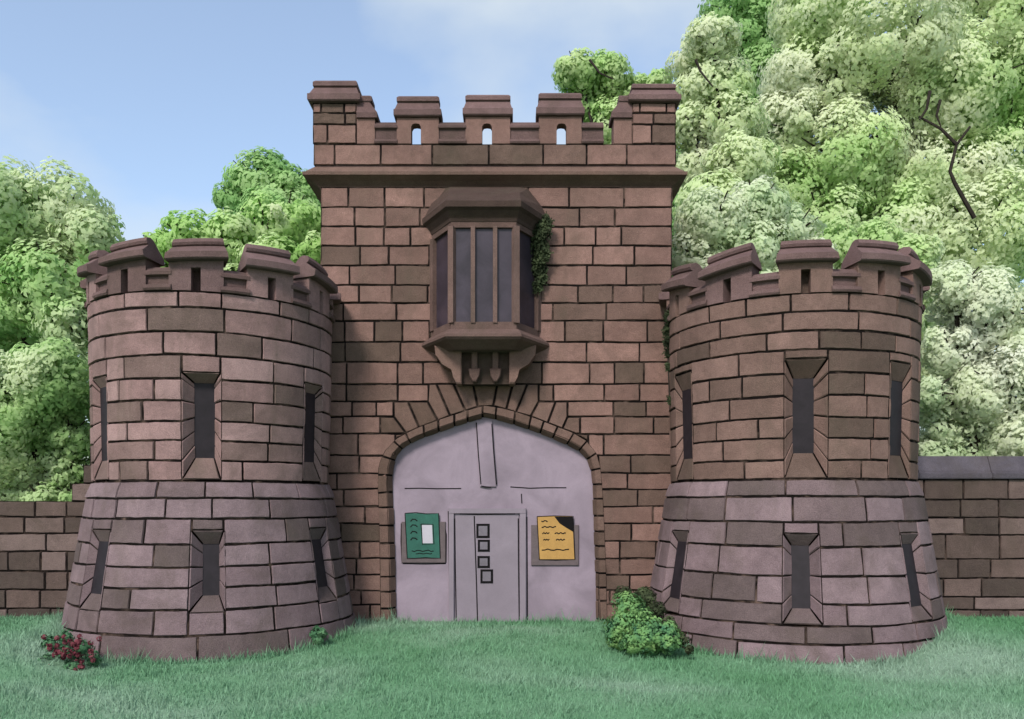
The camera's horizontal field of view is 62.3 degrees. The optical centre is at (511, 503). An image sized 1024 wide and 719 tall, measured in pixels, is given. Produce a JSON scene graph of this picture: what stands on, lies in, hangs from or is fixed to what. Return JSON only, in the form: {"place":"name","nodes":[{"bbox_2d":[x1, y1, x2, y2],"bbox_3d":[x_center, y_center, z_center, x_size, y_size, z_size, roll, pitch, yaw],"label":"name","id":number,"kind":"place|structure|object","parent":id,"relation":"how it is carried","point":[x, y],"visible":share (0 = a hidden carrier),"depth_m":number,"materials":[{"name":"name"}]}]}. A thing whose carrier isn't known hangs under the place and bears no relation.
{"place":"outdoors","nodes":[
{"label":"outdoors","id":0,"kind":"place"},
{"bbox_2d":[0,604,1023,718],"bbox_3d":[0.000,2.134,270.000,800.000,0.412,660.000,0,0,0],"label":"ground","id":1,"kind":"structure","parent":0,"point":[625,713],"depth_m":10.96,"materials":[{"name":"green plant"}]},
{"bbox_2d":[0,336,91,500],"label":"tree","id":2,"kind":"object","parent":1,"relation":"on","point":[45,427],"visible":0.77,"depth_m":16.21,"materials":[{"name":"green plant"}]},
{"bbox_2d":[0,449,98,617],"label":"boundary wall","id":3,"kind":"structure","parent":1,"relation":"on","point":[38,541],"depth_m":15.00,"materials":[{"name":"stone"}]},
{"bbox_2d":[0,154,125,360],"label":"tree","id":4,"kind":"object","parent":1,"relation":"on","point":[50,242],"visible":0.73,"depth_m":18.73,"materials":[{"name":"green plant"}]},
{"bbox_2d":[38,629,101,670],"bbox_3d":[-6.345,2.093,12.105,1.291,0.569,0.792,0,0,31],"label":"flower clump","id":5,"kind":"object","parent":1,"relation":"on","point":[80,650],"visible":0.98,"depth_m":11.92,"materials":[{"name":"red plant"}]},
{"bbox_2d":[61,237,355,662],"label":"round tower","id":6,"kind":"structure","parent":1,"relation":"on","point":[209,514],"depth_m":13.05,"materials":[{"name":"brown stone"}]},
{"bbox_2d":[79,529,110,611],"bbox_3d":[-6.363,1.012,13.026,0.568,1.229,0.285,0,0,32],"label":"window","id":7,"kind":"structure","parent":6,"relation":"in","point":[94,576],"depth_m":13.09,"materials":[{"name":"stone"}]},
{"bbox_2d":[92,376,108,480],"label":"window","id":8,"kind":"structure","parent":6,"relation":"in","point":[99,395],"depth_m":13.62,"materials":[{"name":"brown stone"}]},
{"bbox_2d":[181,371,221,479],"bbox_3d":[-4.772,-1.190,13.061,0.597,1.651,0.246,0,0,-13],"label":"window","id":9,"kind":"structure","parent":6,"relation":"in","point":[201,400],"depth_m":13.09,"materials":[{"name":"brown stone"}]},
{"bbox_2d":[187,529,225,613],"bbox_3d":[-4.597,1.012,12.807,0.545,1.238,0.371,0,0,-16],"label":"window","id":10,"kind":"structure","parent":6,"relation":"in","point":[207,570],"depth_m":12.84,"materials":[{"name":"stone"}]},
{"bbox_2d":[302,382,322,481],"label":"window","id":11,"kind":"structure","parent":6,"relation":"in","point":[312,402],"depth_m":14.37,"materials":[{"name":"brown stone"}]},
{"bbox_2d":[309,527,336,602],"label":"window","id":12,"kind":"structure","parent":6,"relation":"in","point":[324,575],"depth_m":14.18,"materials":[{"name":"stone"}]},
{"bbox_2d":[141,190,320,270],"bbox_3d":[-6.653,-2.623,20.516,5.592,10.050,3.738,0,0,0],"label":"tree","id":13,"kind":"object","parent":1,"relation":"on","point":[295,231],"visible":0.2,"depth_m":19.76,"materials":[{"name":"green plant"}]},
{"bbox_2d":[211,146,320,217],"bbox_3d":[-6.523,-3.732,23.151,3.558,12.252,2.854,0,0,22],"label":"tree","id":14,"kind":"object","parent":1,"relation":"on","point":[279,179],"visible":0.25,"depth_m":22.73,"materials":[{"name":"green plant"}]},
{"bbox_2d":[309,625,327,644],"bbox_3d":[-3.089,2.096,13.506,0.284,0.309,0.248,0,0,-35],"label":"weed","id":15,"kind":"object","parent":1,"relation":"on","point":[317,634],"visible":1,"depth_m":13.45,"materials":[{"name":"green plant"}]},
{"bbox_2d":[302,81,687,622],"bbox_3d":[-0.311,-2.623,17.782,7.004,10.328,6.325,0,0,0],"label":"gatehouse","id":16,"kind":"object","parent":1,"relation":"on","point":[487,406],"visible":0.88,"depth_m":15.57,"materials":[{"name":"stone"}]},
{"bbox_2d":[400,512,446,564],"bbox_3d":[-1.642,0.647,15.726,0.862,0.974,0.049,0,0,0],"label":"notice board","id":17,"kind":"object","parent":16,"relation":"attached to","point":[423,540],"visible":1,"depth_m":15.71,"materials":[{"name":"green paper"}]},
{"bbox_2d":[422,187,549,386],"bbox_3d":[-0.485,-3.973,15.133,2.380,3.658,1.025,0,0,0],"label":"oriel window","id":18,"kind":"structure","parent":16,"relation":"in","point":[485,313],"depth_m":14.87,"materials":[{"name":"stone"}]},
{"bbox_2d":[448,508,527,621],"bbox_3d":[-0.448,1.181,15.718,1.493,2.182,0.063,0,0,0],"label":"door","id":19,"kind":"structure","parent":16,"relation":"in","point":[486,545],"depth_m":15.73,"materials":[{"name":"grey paint"}]},
{"bbox_2d":[530,211,554,298],"bbox_3d":[0.518,-4.514,15.403,0.524,1.585,0.341,0,0,0],"label":"ivy","id":20,"kind":"object","parent":16,"relation":"attached to","point":[542,253],"visible":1,"depth_m":15.37,"materials":[{"name":"green plant"}]},
{"bbox_2d":[531,515,578,564],"bbox_3d":[0.798,0.684,15.726,0.883,0.927,0.048,0,0,0],"label":"notice board","id":21,"kind":"object","parent":16,"relation":"attached to","point":[554,539],"visible":1,"depth_m":15.71,"materials":[{"name":"yellow paper"}]},
{"bbox_2d":[551,47,680,143],"bbox_3d":[3.176,-5.447,25.297,4.414,15.678,3.059,0,0,-39],"label":"tree","id":22,"kind":"object","parent":1,"relation":"on","point":[600,82],"visible":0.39,"depth_m":24.44,"materials":[{"name":"green plant"}]},
{"bbox_2d":[602,585,693,656],"bbox_3d":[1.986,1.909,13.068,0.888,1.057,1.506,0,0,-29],"label":"bush","id":23,"kind":"object","parent":1,"relation":"on","point":[631,631],"visible":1,"depth_m":12.92,"materials":[{"name":"green plant"}]},
{"bbox_2d":[663,11,788,232],"bbox_3d":[5.788,-5.205,22.520,3.465,15.202,3.611,0,0,0],"label":"tree","id":24,"kind":"object","parent":1,"relation":"on","point":[724,149],"visible":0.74,"depth_m":21.85,"materials":[{"name":"green plant"}]},
{"bbox_2d":[672,0,807,276],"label":"tree","id":25,"kind":"object","parent":1,"relation":"on","point":[756,48],"visible":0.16,"depth_m":28.32,"materials":[{"name":"green plant"}]},
{"bbox_2d":[672,175,837,273],"bbox_3d":[5.328,-2.457,18.836,3.866,9.717,2.499,0,0,0],"label":"tree","id":26,"kind":"object","parent":1,"relation":"on","point":[765,219],"visible":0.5,"depth_m":18.45,"materials":[{"name":"green plant"}]},
{"bbox_2d":[650,239,947,664],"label":"round tower","id":27,"kind":"structure","parent":1,"relation":"on","point":[794,522],"depth_m":12.96,"materials":[{"name":"brown stone"}]},
{"bbox_2d":[661,310,670,404],"bbox_3d":[2.751,-2.561,14.890,0.266,1.692,0.243,0,0,0],"label":"ivy","id":28,"kind":"object","parent":27,"relation":"attached to","point":[665,332],"visible":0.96,"depth_m":14.90,"materials":[{"name":"green plant"}]},
{"bbox_2d":[661,530,688,613],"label":"window","id":29,"kind":"structure","parent":27,"relation":"in","point":[677,554],"depth_m":14.13,"materials":[{"name":"stone"}]},
{"bbox_2d":[675,370,693,480],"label":"window","id":30,"kind":"structure","parent":27,"relation":"in","point":[683,393],"depth_m":14.42,"materials":[{"name":"brown stone"}]},
{"bbox_2d":[782,533,823,624],"bbox_3d":[4.327,1.114,12.673,0.586,1.345,0.391,0,0,14],"label":"window","id":31,"kind":"structure","parent":27,"relation":"in","point":[801,561],"depth_m":12.71,"materials":[{"name":"stone"}]},
{"bbox_2d":[784,357,828,477],"bbox_3d":[4.480,-1.295,12.955,0.656,1.822,0.244,0,0,11],"label":"window","id":32,"kind":"structure","parent":27,"relation":"in","point":[806,400],"depth_m":12.97,"materials":[{"name":"brown stone"}]},
{"bbox_2d":[887,360,911,478],"bbox_3d":[6.013,-1.294,13.239,0.628,1.813,0.150,0,0,-36],"label":"window","id":33,"kind":"structure","parent":27,"relation":"in","point":[899,372],"depth_m":13.32,"materials":[{"name":"brown stone"}]},
{"bbox_2d":[899,532,932,621],"bbox_3d":[6.150,1.115,12.982,0.599,1.336,0.303,0,0,-35],"label":"window","id":34,"kind":"structure","parent":27,"relation":"in","point":[916,580],"depth_m":13.06,"materials":[{"name":"stone"}]},
{"bbox_2d":[809,214,953,377],"bbox_3d":[9.440,-2.273,20.931,5.001,9.336,2.803,0,0,-30],"label":"tree","id":35,"kind":"object","parent":1,"relation":"on","point":[929,251],"visible":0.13,"depth_m":19.83,"materials":[{"name":"green plant"}]},
{"bbox_2d":[753,0,1023,433],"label":"tree","id":36,"kind":"object","parent":1,"relation":"on","point":[949,106],"visible":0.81,"depth_m":23.76,"materials":[{"name":"green plant"}]},
{"bbox_2d":[917,456,1023,618],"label":"boundary wall","id":37,"kind":"structure","parent":1,"relation":"on","point":[975,508],"depth_m":15.30,"materials":[{"name":"stone"}]},
{"bbox_2d":[918,259,1023,455],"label":"tree","id":38,"kind":"object","parent":1,"relation":"on","point":[971,396],"visible":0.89,"depth_m":17.13,"materials":[{"name":"green plant"}]},
{"bbox_2d":[0,0,1023,457],"label":"sky","id":39,"kind":"structure","parent":0,"point":[150,101],"materials":[{"name":"blue"}]}
]}

